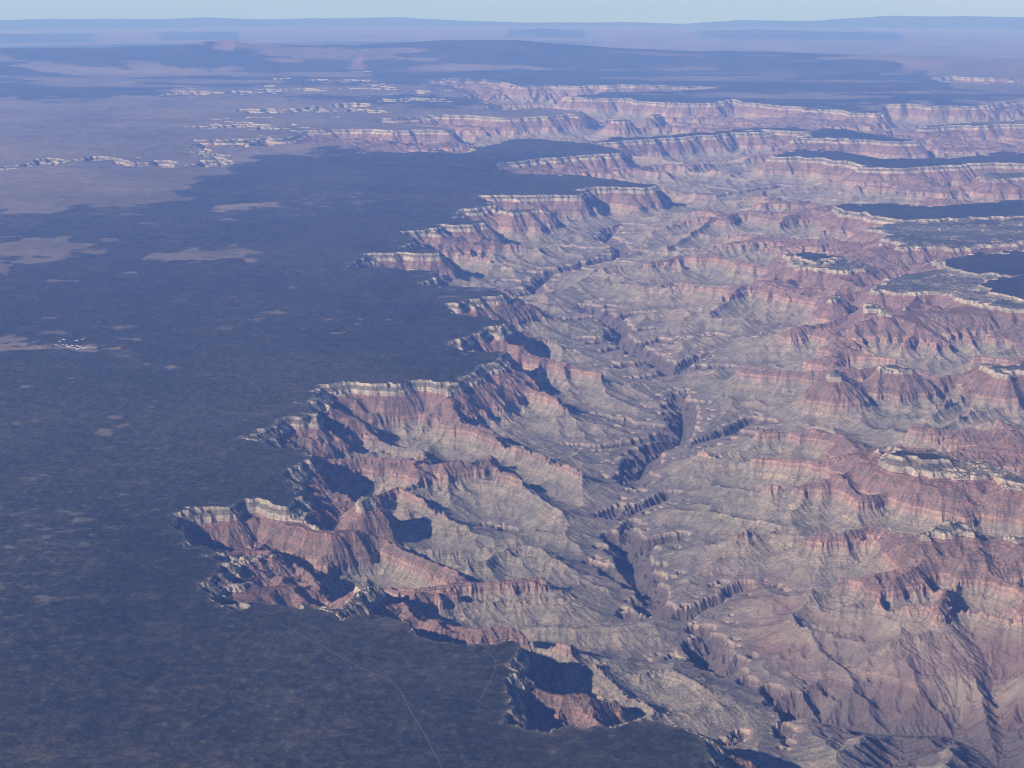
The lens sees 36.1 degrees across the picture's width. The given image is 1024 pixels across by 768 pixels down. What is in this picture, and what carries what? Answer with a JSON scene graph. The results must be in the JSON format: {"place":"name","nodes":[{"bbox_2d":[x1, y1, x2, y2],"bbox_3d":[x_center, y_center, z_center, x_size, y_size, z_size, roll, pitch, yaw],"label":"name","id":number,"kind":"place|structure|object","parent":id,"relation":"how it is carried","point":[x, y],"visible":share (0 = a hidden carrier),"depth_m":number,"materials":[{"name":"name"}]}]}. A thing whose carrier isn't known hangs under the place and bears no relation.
{"place":"outdoors","nodes":[
{"label":"outdoors","id":0,"kind":"place"},
{"bbox_2d":[281,624,441,767],"bbox_3d":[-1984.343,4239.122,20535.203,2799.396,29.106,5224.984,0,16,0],"label":"road","id":1,"kind":"structure","parent":0,"point":[382,677],"depth_m":21156.11,"materials":[{"name":"grey"}]},
{"bbox_2d":[478,650,495,701],"bbox_3d":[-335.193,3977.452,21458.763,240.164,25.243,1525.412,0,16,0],"label":"road","id":2,"kind":"structure","parent":0,"point":[491,677],"depth_m":21391.09,"materials":[{"name":"grey"}]},
{"bbox_2d":[0,40,1023,767],"bbox_3d":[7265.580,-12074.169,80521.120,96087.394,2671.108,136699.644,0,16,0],"label":"canyon","id":3,"kind":"structure","parent":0,"point":[818,570],"depth_m":33284.52,"materials":[{"name":"brown stone"}]},
{"bbox_2d":[0,26,1023,435],"bbox_3d":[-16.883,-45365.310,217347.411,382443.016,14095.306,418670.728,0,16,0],"label":"plateau","id":4,"kind":"structure","parent":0,"point":[138,128],"depth_m":104904.17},
{"bbox_2d":[0,40,1023,767],"bbox_3d":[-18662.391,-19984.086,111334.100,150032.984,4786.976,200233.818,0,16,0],"label":"forest","id":5,"kind":"object","parent":4,"relation":"on","point":[126,640],"visible":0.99,"depth_m":34861.52,"materials":[{"name":"green plant"}]},
{"bbox_2d":[0,16,1023,42],"bbox_3d":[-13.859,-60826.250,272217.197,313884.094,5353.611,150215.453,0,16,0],"label":"distant hills","id":6,"kind":"structure","parent":0,"point":[975,22],"depth_m":299250.84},
{"bbox_2d":[0,0,1023,23],"label":"sky","id":7,"kind":"structure","parent":0,"point":[525,11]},
{"bbox_2d":[606,238,999,767],"bbox_3d":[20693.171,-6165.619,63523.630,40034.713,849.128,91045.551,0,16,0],"label":"river","id":8,"kind":"structure","parent":0,"point":[850,730],"depth_m":22761.98,"materials":[{"name":"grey liquid"}]}
]}

